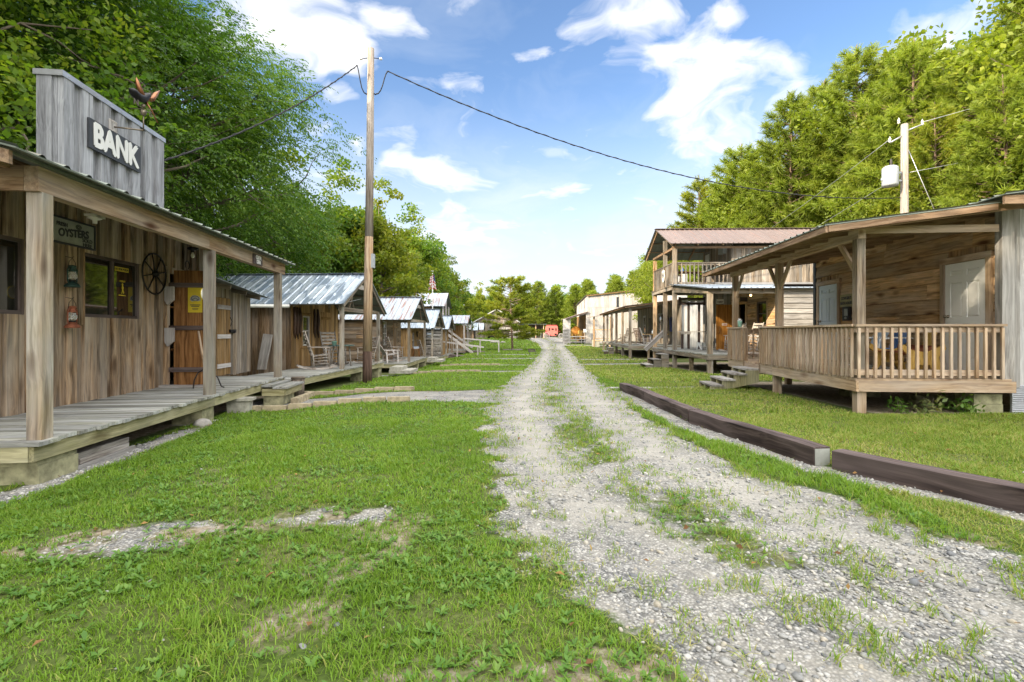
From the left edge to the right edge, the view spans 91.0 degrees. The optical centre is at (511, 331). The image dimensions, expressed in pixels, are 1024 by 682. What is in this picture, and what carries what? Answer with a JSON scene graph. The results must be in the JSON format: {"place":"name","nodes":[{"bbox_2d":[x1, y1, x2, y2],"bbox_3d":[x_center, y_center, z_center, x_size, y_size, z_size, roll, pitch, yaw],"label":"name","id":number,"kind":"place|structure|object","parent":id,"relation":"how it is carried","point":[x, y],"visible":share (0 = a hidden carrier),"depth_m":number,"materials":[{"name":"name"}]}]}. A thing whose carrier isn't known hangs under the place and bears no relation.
{"place":"outdoors","nodes":[
{"label":"outdoors","id":0,"kind":"place"},
{"bbox_2d":[0,332,1023,681],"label":"ground","id":1,"kind":"structure","parent":0,"point":[600,544],"depth_m":3.07,"materials":[{"name":"gravel"}]},
{"bbox_2d":[0,449,77,485],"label":"pier block","id":2,"kind":"structure","parent":1,"relation":"on","point":[43,470],"depth_m":4.90,"materials":[{"name":"concrete"}]},
{"bbox_2d":[0,0,186,162],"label":"maple tree","id":3,"kind":"object","parent":1,"relation":"on","point":[14,76],"visible":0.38,"depth_m":10.98,"materials":[{"name":"green plant"}]},
{"bbox_2d":[77,437,135,469],"bbox_3d":[-4.894,1.419,5.880,0.350,0.182,0.992,0,0,-7],"label":"lumber stack","id":4,"kind":"object","parent":1,"relation":"on","point":[98,452],"visible":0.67,"depth_m":5.87,"materials":[{"name":"grey"}]},
{"bbox_2d":[15,5,245,273],"bbox_3d":[-18.031,-7.402,22.277,11.646,19.287,12.920,0,0,22],"label":"maple tree","id":5,"kind":"object","parent":1,"relation":"on","point":[186,108],"depth_m":23.44,"materials":[{"name":"green plant"}]},
{"bbox_2d":[0,0,293,282],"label":"walnut tree","id":6,"kind":"object","parent":1,"relation":"on","point":[127,8],"visible":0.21,"depth_m":13.20,"materials":[{"name":"green plant"}]},
{"bbox_2d":[0,68,295,462],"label":"bank building","id":7,"kind":"structure","parent":1,"relation":"on","point":[109,366],"depth_m":7.43,"materials":[{"name":"brown wood"}]},
{"bbox_2d":[0,234,23,314],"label":"window","id":8,"kind":"structure","parent":7,"relation":"in","point":[11,248],"depth_m":6.42,"materials":[{"name":"black glass"}]},
{"bbox_2d":[63,256,80,287],"bbox_3d":[-6.308,-0.857,7.223,0.190,0.444,0.195,0,0,-7],"label":"lantern","id":9,"kind":"object","parent":7,"relation":"hanging from","point":[72,275],"visible":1,"depth_m":7.19,"materials":[{"name":"green metal"}]},
{"bbox_2d":[64,297,80,327],"bbox_3d":[-6.308,-0.272,7.223,0.190,0.444,0.195,0,0,-7],"label":"lantern","id":10,"kind":"object","parent":7,"relation":"hanging from","point":[72,317],"visible":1,"depth_m":7.19,"materials":[{"name":"red metal"}]},
{"bbox_2d":[53,214,95,250],"bbox_3d":[-6.391,-1.435,7.223,0.035,0.380,1.150,0,0,-7],"label":"oyster sign","id":11,"kind":"object","parent":7,"relation":"attached to","point":[71,232],"visible":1,"depth_m":7.35,"materials":[{"name":"wood"}]},
{"bbox_2d":[85,253,138,318],"bbox_3d":[-6.594,-0.710,8.282,0.061,0.980,1.370,0,0,-7],"label":"window","id":12,"kind":"structure","parent":7,"relation":"in","point":[103,285],"depth_m":8.25,"materials":[{"name":"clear glass"}]},
{"bbox_2d":[87,117,140,172],"bbox_3d":[-6.455,-3.005,8.212,0.046,0.450,1.260,0,0,-7],"label":"bank sign","id":13,"kind":"object","parent":7,"relation":"attached to","point":[108,143],"visible":1,"depth_m":8.10,"materials":[{"name":"wood"}]},
{"bbox_2d":[109,77,159,132],"bbox_3d":[-6.120,-3.665,8.199,0.692,0.906,0.500,0,0,-41],"label":"weather vane","id":14,"kind":"object","parent":7,"relation":"attached to","point":[139,95],"visible":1,"depth_m":8.20,"materials":[{"name":"gold metal"}]},
{"bbox_2d":[141,253,166,294],"bbox_3d":[-6.628,-1.070,9.370,0.100,0.778,0.778,0,0,-7],"label":"wagon wheel","id":15,"kind":"object","parent":7,"relation":"attached to","point":[155,273],"visible":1,"depth_m":9.33,"materials":[{"name":"wood"}]},
{"bbox_2d":[169,270,202,384],"bbox_3d":[-6.331,-0.075,9.909,0.850,2.250,0.100,0,0,-7],"label":"door","id":16,"kind":"structure","parent":7,"relation":"in","point":[187,354],"depth_m":9.91,"materials":[{"name":"brown wood"}]},
{"bbox_2d":[188,288,201,311],"bbox_3d":[-6.248,-0.630,9.925,0.265,0.510,0.012,0,0,-7],"label":"door poster","id":17,"kind":"object","parent":7,"relation":"attached to","point":[194,301],"depth_m":9.93,"materials":[{"name":"yellow paper"}]},
{"bbox_2d":[2,0,376,276],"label":"walnut tree","id":18,"kind":"object","parent":1,"relation":"on","point":[238,114],"visible":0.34,"depth_m":17.98,"materials":[{"name":"green plant"}]},
{"bbox_2d":[171,406,215,425],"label":"pier block","id":19,"kind":"structure","parent":1,"relation":"on","point":[192,418],"depth_m":8.12,"materials":[{"name":"concrete"}]},
{"bbox_2d":[162,70,318,274],"bbox_3d":[-17.326,-6.644,27.597,11.092,18.369,12.305,0,0,1],"label":"maple tree","id":20,"kind":"object","parent":1,"relation":"on","point":[216,185],"visible":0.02,"depth_m":27.34,"materials":[{"name":"green plant"}]},
{"bbox_2d":[227,397,255,412],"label":"pier block","id":21,"kind":"structure","parent":1,"relation":"on","point":[243,404],"depth_m":9.40,"materials":[{"name":"concrete"}]},
{"bbox_2d":[216,276,270,375],"bbox_3d":[-8.418,-0.412,12.285,3.727,3.019,3.353,0,0,-7],"label":"lean to shed","id":22,"kind":"object","parent":1,"relation":"on","point":[232,328],"visible":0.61,"depth_m":12.57,"materials":[{"name":"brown wood"}]},
{"bbox_2d":[216,297,230,375],"bbox_3d":[-6.912,0.120,12.062,0.060,1.840,0.727,0,0,-7],"label":"door","id":23,"kind":"structure","parent":22,"relation":"in","point":[223,307],"depth_m":12.00,"materials":[{"name":"wood"}]},
{"bbox_2d":[213,148,351,274],"bbox_3d":[-14.135,-4.405,30.011,9.592,13.990,9.239,0,0,-5],"label":"hedgerow tree","id":24,"kind":"object","parent":1,"relation":"on","point":[339,247],"visible":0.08,"depth_m":30.42,"materials":[{"name":"green plant"}]},
{"bbox_2d":[261,380,303,404],"bbox_3d":[-5.051,1.337,11.138,0.520,0.425,1.220,0,0,-7],"label":"box step","id":25,"kind":"object","parent":1,"relation":"on","point":[282,392],"visible":0.99,"depth_m":10.61,"materials":[{"name":"wood"}]},
{"bbox_2d":[216,273,386,383],"bbox_3d":[-8.361,-0.044,16.112,6.630,3.928,7.258,0,0,3],"label":"cabin","id":26,"kind":"object","parent":1,"relation":"on","point":[331,297],"visible":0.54,"depth_m":16.26,"materials":[{"name":"brown wood"}]},
{"bbox_2d":[257,334,272,369],"bbox_3d":[-7.515,0.610,15.315,0.370,1.080,0.270,0,0,0],"label":"loose board","id":27,"kind":"object","parent":26,"relation":"on","point":[264,351],"visible":1,"depth_m":15.30,"materials":[{"name":"grey"}]},
{"bbox_2d":[301,313,310,347],"bbox_3d":[-6.827,-0.032,16.660,0.090,1.156,0.720,0,0,3],"label":"window","id":28,"kind":"structure","parent":26,"relation":"in","point":[306,321],"depth_m":16.69,"materials":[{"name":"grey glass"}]},
{"bbox_2d":[296,331,337,369],"bbox_3d":[-6.066,0.580,15.664,1.141,1.190,0.715,0,0,-28],"label":"rocking chair","id":29,"kind":"object","parent":26,"relation":"on","point":[313,364],"visible":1,"depth_m":15.52,"materials":[{"name":"grey wood"}]},
{"bbox_2d":[321,312,331,362],"bbox_3d":[-6.701,0.230,18.206,0.101,1.840,0.797,0,0,3],"label":"door","id":30,"kind":"structure","parent":26,"relation":"in","point":[325,316],"depth_m":18.15,"materials":[{"name":"wood"}]},
{"bbox_2d":[318,331,349,365],"bbox_3d":[-6.192,0.580,17.438,1.141,1.190,0.715,0,0,39],"label":"rocking chair","id":31,"kind":"object","parent":26,"relation":"on","point":[330,349],"visible":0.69,"depth_m":17.52,"materials":[{"name":"grey wood"}]},
{"bbox_2d":[289,156,412,296],"bbox_3d":[-12.088,-4.958,37.153,10.182,15.581,10.565,0,0,-17],"label":"hedgerow tree","id":32,"kind":"object","parent":1,"relation":"on","point":[354,213],"visible":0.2,"depth_m":35.32,"materials":[{"name":"green plant"}]},
{"bbox_2d":[359,47,381,382],"bbox_3d":[-4.540,-3.571,16.200,0.720,11.059,0.300,0,0,0],"label":"utility pole","id":33,"kind":"object","parent":1,"relation":"on","point":[369,260],"visible":0.97,"depth_m":16.09,"materials":[{"name":"brown wood"}]},
{"bbox_2d":[164,65,366,161],"bbox_3d":[-5.853,-5.733,12.820,0.189,5.385,7.246,0,0,19],"label":"power line","id":34,"kind":"object","parent":33,"relation":"attached to","point":[209,144],"visible":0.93,"depth_m":12.07,"materials":[{"name":"rubber"}]},
{"bbox_2d":[374,71,899,198],"bbox_3d":[6.371,-6.971,19.068,22.420,2.854,0.180,0,0,-15],"label":"power line","id":35,"kind":"object","parent":33,"relation":"attached to","point":[608,155],"visible":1,"depth_m":18.20,"materials":[{"name":"rubber"}]},
{"bbox_2d":[327,176,437,304],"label":"poplar tree","id":36,"kind":"object","parent":1,"relation":"on","point":[387,247],"visible":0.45,"depth_m":34.76,"materials":[{"name":"green plant"}]},
{"bbox_2d":[338,297,429,368],"bbox_3d":[-7.850,0.196,25.357,6.400,3.948,6.103,0,0,0],"label":"cabin","id":37,"kind":"object","parent":1,"relation":"on","point":[404,310],"visible":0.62,"depth_m":24.06,"materials":[{"name":"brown wood"}]},
{"bbox_2d":[389,365,417,373],"bbox_3d":[-4.275,1.490,19.900,0.850,0.240,1.400,0,0,0],"label":"concrete step","id":38,"kind":"object","parent":1,"relation":"on","point":[400,369],"visible":1,"depth_m":19.30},
{"bbox_2d":[401,309,444,363],"bbox_3d":[-7.660,0.481,32.775,6.000,3.898,4.968,0,0,0],"label":"cabin","id":39,"kind":"object","parent":1,"relation":"on","point":[435,318],"visible":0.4,"depth_m":31.39,"materials":[{"name":"brown wood"}]},
{"bbox_2d":[394,202,463,313],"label":"hedgerow tree","id":40,"kind":"object","parent":1,"relation":"on","point":[432,252],"visible":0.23,"depth_m":54.45,"materials":[{"name":"green plant"}]},
{"bbox_2d":[414,293,451,314],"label":"tower cabin","id":41,"kind":"object","parent":1,"relation":"on","point":[441,301],"visible":0.18,"depth_m":45.35,"materials":[{"name":"metal"}]},
{"bbox_2d":[423,315,454,358],"bbox_3d":[-7.425,0.621,38.000,5.850,3.678,4.218,0,0,0],"label":"cabin","id":42,"kind":"object","parent":1,"relation":"on","point":[449,322],"visible":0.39,"depth_m":36.20,"materials":[{"name":"grey"}]},
{"bbox_2d":[425,240,461,314],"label":"poplar tree","id":43,"kind":"object","parent":1,"relation":"on","point":[453,312],"visible":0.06,"depth_m":58.41,"materials":[{"name":"green plant"}]},
{"bbox_2d":[425,232,472,328],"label":"hedgerow tree","id":44,"kind":"object","parent":1,"relation":"on","point":[465,296],"visible":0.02,"depth_m":72.44,"materials":[{"name":"green plant"}]},
{"bbox_2d":[444,255,476,330],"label":"poplar tree","id":45,"kind":"object","parent":1,"relation":"on","point":[470,307],"visible":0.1,"depth_m":78.17,"materials":[{"name":"green plant"}]},
{"bbox_2d":[442,315,498,353],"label":"ramp porch","id":46,"kind":"object","parent":1,"relation":"on","point":[459,334],"visible":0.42,"depth_m":42.34,"materials":[{"name":"wood"}]},
{"bbox_2d":[465,281,492,321],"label":"birch","id":47,"kind":"object","parent":1,"relation":"on","point":[479,299],"visible":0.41,"depth_m":110.74,"materials":[{"name":"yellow plant"}]},
{"bbox_2d":[0,378,979,681],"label":"broadleaf weeds","id":48,"kind":"object","parent":1,"relation":"on","point":[302,588],"visible":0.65,"depth_m":2.95,"materials":[{"name":"green plant"}]},
{"bbox_2d":[474,309,517,337],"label":"grey barn","id":49,"kind":"structure","parent":1,"relation":"on","point":[487,327],"depth_m":107.96,"materials":[{"name":"wood"}]},
{"bbox_2d":[473,274,547,348],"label":"lawn pine","id":50,"kind":"object","parent":1,"relation":"on","point":[525,297],"visible":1,"depth_m":47.09,"materials":[{"name":"green plant"}]},
{"bbox_2d":[2,389,1019,663],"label":"fallen leaves","id":51,"kind":"object","parent":1,"relation":"on","point":[588,661],"visible":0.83,"depth_m":3.09,"materials":[{"name":"plant"}]},
{"bbox_2d":[0,404,1023,681],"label":"gravel","id":52,"kind":"structure","parent":1,"relation":"on","point":[914,582],"depth_m":2.75,"materials":[{"name":"gravel"}]},
{"bbox_2d":[524,280,556,336],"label":"pine","id":53,"kind":"object","parent":1,"relation":"on","point":[537,311],"visible":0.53,"depth_m":117.06,"materials":[{"name":"green plant"}]},
{"bbox_2d":[543,325,562,337],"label":"stagecoach","id":54,"kind":"object","parent":1,"relation":"on","point":[552,330],"visible":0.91,"depth_m":98.45,"materials":[{"name":"red paint"}]},
{"bbox_2d":[540,285,567,335],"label":"pine","id":55,"kind":"object","parent":1,"relation":"on","point":[555,293],"visible":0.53,"depth_m":120.02,"materials":[{"name":"green plant"}]},
{"bbox_2d":[558,284,584,335],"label":"pine","id":56,"kind":"object","parent":1,"relation":"on","point":[573,298],"visible":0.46,"depth_m":115.28,"materials":[{"name":"green plant"}]},
{"bbox_2d":[562,290,641,343],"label":"pale barn","id":57,"kind":"structure","parent":1,"relation":"on","point":[592,305],"depth_m":67.97,"materials":[{"name":"wood"}]},
{"bbox_2d":[588,315,619,346],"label":"lattice porch","id":58,"kind":"object","parent":1,"relation":"on","point":[595,343],"visible":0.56,"depth_m":56.98,"materials":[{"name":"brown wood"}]},
{"bbox_2d":[607,278,626,292],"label":"pine","id":59,"kind":"object","parent":1,"relation":"on","point":[616,284],"visible":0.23,"depth_m":97.44,"materials":[{"name":"green plant"}]},
{"bbox_2d":[619,383,650,399],"bbox_3d":[2.719,1.318,11.142,0.199,0.217,2.220,0,-1,-1],"label":"timber","id":60,"kind":"object","parent":1,"relation":"on","point":[633,390],"visible":0.8,"depth_m":10.97,"materials":[{"name":"wood"}]},
{"bbox_2d":[621,260,671,321],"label":"hill tree","id":61,"kind":"object","parent":1,"relation":"on","point":[642,298],"visible":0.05,"depth_m":59.21,"materials":[{"name":"green plant"}]},
{"bbox_2d":[600,274,702,357],"bbox_3d":[11.609,-0.876,40.069,7.702,5.848,15.950,0,0,4],"label":"saloon","id":62,"kind":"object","parent":1,"relation":"on","point":[645,317],"visible":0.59,"depth_m":35.69,"materials":[{"name":"brown wood"}]},
{"bbox_2d":[640,353,668,367],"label":"porch steps","id":63,"kind":"structure","parent":1,"relation":"on","point":[659,360],"depth_m":23.20,"materials":[{"name":"grey"}]},
{"bbox_2d":[635,222,682,302],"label":"hill tree","id":64,"kind":"object","parent":1,"relation":"on","point":[647,270],"visible":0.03,"depth_m":65.50,"materials":[{"name":"green plant"}]},
{"bbox_2d":[644,391,699,422],"bbox_3d":[2.719,1.279,8.761,0.197,0.217,2.480,0,-1,0],"label":"timber","id":65,"kind":"object","parent":1,"relation":"on","point":[674,407],"visible":0.88,"depth_m":8.48,"materials":[{"name":"wood"}]},
{"bbox_2d":[666,174,727,281],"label":"pine tree","id":66,"kind":"object","parent":1,"relation":"on","point":[697,185],"visible":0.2,"depth_m":45.78,"materials":[{"name":"green plant"}]},
{"bbox_2d":[644,228,813,372],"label":"sheriff building","id":67,"kind":"structure","parent":1,"relation":"on","point":[711,248],"depth_m":22.83,"materials":[{"name":"brown wood"}]},
{"bbox_2d":[716,305,731,349],"bbox_3d":[9.454,-0.185,22.098,0.957,1.980,0.112,0,0,2],"label":"door","id":68,"kind":"structure","parent":67,"relation":"in","point":[723,312],"depth_m":22.13,"materials":[{"name":"wood"}]},
{"bbox_2d":[756,298,767,325],"bbox_3d":[9.898,-0.719,19.922,0.090,1.143,1.040,0,0,2],"label":"window","id":69,"kind":"structure","parent":67,"relation":"in","point":[761,310],"depth_m":19.94,"materials":[{"name":"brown wood"}]},
{"bbox_2d":[687,141,771,297],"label":"pine tree","id":70,"kind":"object","parent":1,"relation":"on","point":[732,169],"visible":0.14,"depth_m":40.33,"materials":[{"name":"green plant"}]},
{"bbox_2d":[730,215,767,227],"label":"pine tree","id":71,"kind":"object","parent":1,"relation":"on","point":[745,220],"visible":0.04,"depth_m":36.85,"materials":[{"name":"green plant"}]},
{"bbox_2d":[696,137,815,227],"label":"hill tree","id":72,"kind":"object","parent":1,"relation":"on","point":[737,211],"visible":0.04,"depth_m":38.72,"materials":[{"name":"green plant"}]},
{"bbox_2d":[689,410,829,465],"bbox_3d":[2.901,1.257,6.238,0.200,0.216,2.512,0,0,-8],"label":"timber","id":73,"kind":"object","parent":1,"relation":"on","point":[801,449],"visible":0.93,"depth_m":5.73,"materials":[{"name":"wood"}]},
{"bbox_2d":[731,90,844,227],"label":"pine tree","id":74,"kind":"object","parent":1,"relation":"on","point":[773,162],"visible":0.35,"depth_m":34.81,"materials":[{"name":"green plant"}]},
{"bbox_2d":[774,77,854,223],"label":"pine tree","id":75,"kind":"object","parent":1,"relation":"on","point":[811,91],"depth_m":37.34,"materials":[{"name":"green plant"}]},
{"bbox_2d":[789,53,877,222],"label":"hill tree","id":76,"kind":"object","parent":1,"relation":"on","point":[832,114],"visible":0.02,"depth_m":32.58,"materials":[{"name":"green plant"}]},
{"bbox_2d":[776,41,895,227],"bbox_3d":[22.113,-9.521,32.654,9.537,18.404,9.647,0,0,13],"label":"pine tree","id":77,"kind":"object","parent":1,"relation":"on","point":[852,68],"visible":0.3,"depth_m":31.99,"materials":[{"name":"green plant"}]},
{"bbox_2d":[794,170,909,227],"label":"hill tree","id":78,"kind":"object","parent":1,"relation":"on","point":[851,215],"visible":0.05,"depth_m":27.39,"materials":[{"name":"green plant"}]},
{"bbox_2d":[812,124,899,220],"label":"pine tree","id":79,"kind":"object","parent":1,"relation":"on","point":[850,156],"visible":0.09,"depth_m":29.34,"materials":[{"name":"green plant"}]},
{"bbox_2d":[839,388,880,396],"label":"pier block","id":80,"kind":"structure","parent":1,"relation":"on","point":[845,392],"depth_m":10.37,"materials":[{"name":"concrete"}]},
{"bbox_2d":[699,190,1023,412],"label":"bath house","id":81,"kind":"structure","parent":1,"relation":"on","point":[953,277],"depth_m":8.65,"materials":[{"name":"brown wood"}]},
{"bbox_2d":[748,322,763,353],"bbox_3d":[9.078,0.245,19.208,1.141,1.190,0.715,0,0,-10],"label":"rocking chair","id":82,"kind":"object","parent":81,"relation":"on","point":[757,349],"visible":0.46,"depth_m":19.15,"materials":[{"name":"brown wood"}]},
{"bbox_2d":[816,278,841,360],"bbox_3d":[8.223,-0.300,13.129,0.134,2.060,1.120,0,0,5],"label":"door","id":83,"kind":"structure","parent":81,"relation":"in","point":[828,310],"depth_m":13.09,"materials":[{"name":"blue paint"}]},
{"bbox_2d":[840,294,851,307],"bbox_3d":[8.175,-0.750,12.300,0.033,0.310,0.540,0,0,5],"label":"bath house sign","id":84,"kind":"object","parent":81,"relation":"attached to","point":[845,300],"visible":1,"depth_m":12.29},
{"bbox_2d":[869,332,913,369],"bbox_3d":[7.574,0.345,10.117,0.654,0.813,0.627,0,0,12],"label":"metal chair","id":85,"kind":"object","parent":81,"relation":"on","point":[904,337],"visible":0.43,"depth_m":9.97,"materials":[{"name":"blue metal"}]},
{"bbox_2d":[869,343,945,369],"bbox_3d":[7.298,0.490,9.348,0.740,0.520,0.955,0,0,5],"label":"porch bench","id":86,"kind":"object","parent":81,"relation":"on","point":[879,354],"visible":0.52,"depth_m":8.97,"materials":[{"name":"brown wood"}]},
{"bbox_2d":[939,250,994,369],"bbox_3d":[7.870,-0.300,8.773,0.134,2.060,1.120,0,0,5],"label":"door","id":87,"kind":"structure","parent":81,"relation":"in","point":[966,288],"depth_m":8.70,"materials":[{"name":"white paint"}]},
{"bbox_2d":[847,40,921,188],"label":"pine tree","id":88,"kind":"object","parent":1,"relation":"on","point":[875,72],"visible":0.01,"depth_m":31.64,"materials":[{"name":"green plant"}]},
{"bbox_2d":[822,34,972,216],"bbox_3d":[21.613,-7.937,26.747,8.182,15.611,8.090,0,0,-39],"label":"pine tree","id":89,"kind":"object","parent":1,"relation":"on","point":[919,55],"visible":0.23,"depth_m":26.42,"materials":[{"name":"green plant"}]},
{"bbox_2d":[817,45,978,216],"bbox_3d":[23.949,-8.655,29.614,11.698,16.842,12.174,0,0,-23],"label":"hill tree","id":90,"kind":"object","parent":1,"relation":"on","point":[864,124],"visible":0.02,"depth_m":28.79,"materials":[{"name":"green plant"}]},
{"bbox_2d":[887,395,911,413],"bbox_3d":[6.287,1.208,8.176,0.508,0.348,0.427,0,0,-26],"label":"weed plant","id":91,"kind":"object","parent":1,"relation":"on","point":[899,405],"visible":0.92,"depth_m":8.14,"materials":[{"name":"green plant"}]},
{"bbox_2d":[881,118,923,212],"bbox_3d":[17.060,-3.882,21.950,1.860,10.936,0.620,0,0,0],"label":"transformer pole","id":92,"kind":"object","parent":1,"relation":"on","point":[891,172],"visible":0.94,"depth_m":21.89,"materials":[{"name":"grey wood"}]},
{"bbox_2d":[874,101,974,214],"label":"pine tree","id":93,"kind":"object","parent":1,"relation":"on","point":[921,156],"visible":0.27,"depth_m":23.44,"materials":[{"name":"green plant"}]},
{"bbox_2d":[832,449,1023,513],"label":"timber","id":94,"kind":"object","parent":1,"relation":"on","point":[997,493],"visible":0.86,"depth_m":4.12,"materials":[{"name":"wood"}]},
{"bbox_2d":[908,394,954,403],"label":"pier block","id":95,"kind":"structure","parent":1,"relation":"on","point":[915,398],"depth_m":9.22,"materials":[{"name":"concrete"}]},
{"bbox_2d":[910,390,960,413],"bbox_3d":[6.753,1.134,8.099,0.616,0.503,0.589,0,0,-31],"label":"weed plant","id":96,"kind":"object","parent":1,"relation":"on","point":[927,406],"visible":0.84,"depth_m":8.11,"materials":[{"name":"green plant"}]},
{"bbox_2d":[873,0,1023,79],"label":"hill tree","id":97,"kind":"object","parent":1,"relation":"on","point":[944,40],"visible":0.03,"depth_m":27.01,"materials":[{"name":"green plant"}]},
{"bbox_2d":[891,47,1008,212],"bbox_3d":[22.168,-7.172,24.175,6.812,13.146,6.890,0,0,-21],"label":"pine tree","id":98,"kind":"object","parent":1,"relation":"on","point":[956,89],"visible":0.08,"depth_m":24.16,"materials":[{"name":"green plant"}]},
{"bbox_2d":[899,67,1023,212],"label":"hill tree","id":99,"kind":"object","parent":1,"relation":"on","point":[1006,161],"visible":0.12,"depth_m":20.63,"materials":[{"name":"green plant"}]},
{"bbox_2d":[934,392,991,413],"bbox_3d":[7.252,1.145,8.141,0.579,0.499,0.709,0,0,0],"label":"weed plant","id":100,"kind":"object","parent":1,"relation":"on","point":[965,403],"visible":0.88,"depth_m":8.09,"materials":[{"name":"green plant"}]},
{"bbox_2d":[931,69,1023,207],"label":"pine tree","id":101,"kind":"object","parent":1,"relation":"on","point":[975,132],"visible":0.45,"depth_m":20.46,"materials":[{"name":"green plant"}]},
{"bbox_2d":[954,392,1002,412],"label":"pier block","id":102,"kind":"structure","parent":1,"relation":"on","point":[992,402],"depth_m":8.07,"materials":[{"name":"concrete"}]},
{"bbox_2d":[936,0,1023,117],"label":"hill tree","id":103,"kind":"object","parent":1,"relation":"on","point":[999,38],"visible":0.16,"depth_m":22.74,"materials":[{"name":"green plant"}]},
{"bbox_2d":[955,0,1023,166],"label":"pine tree","id":104,"kind":"object","parent":1,"relation":"on","point":[1004,9],"visible":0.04,"depth_m":25.18,"materials":[{"name":"green plant"}]},
{"bbox_2d":[956,22,1023,188],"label":"pine tree","id":105,"kind":"object","parent":1,"relation":"on","point":[1020,47],"visible":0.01,"depth_m":22.08,"materials":[{"name":"green plant"}]},
{"bbox_2d":[0,337,1023,681],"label":"grass","id":106,"kind":"structure","parent":0,"point":[990,445],"depth_m":3.76,"materials":[{"name":"plant"}]},
{"bbox_2d":[20,0,1008,307],"label":"sky","id":107,"kind":"structure","parent":0,"point":[667,85],"materials":[{"name":"blue"}]},
{"bbox_2d":[678,297,706,348],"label":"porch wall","id":108,"kind":"structure","parent":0,"point":[700,301],"depth_m":24.31,"materials":[{"name":"grey"}]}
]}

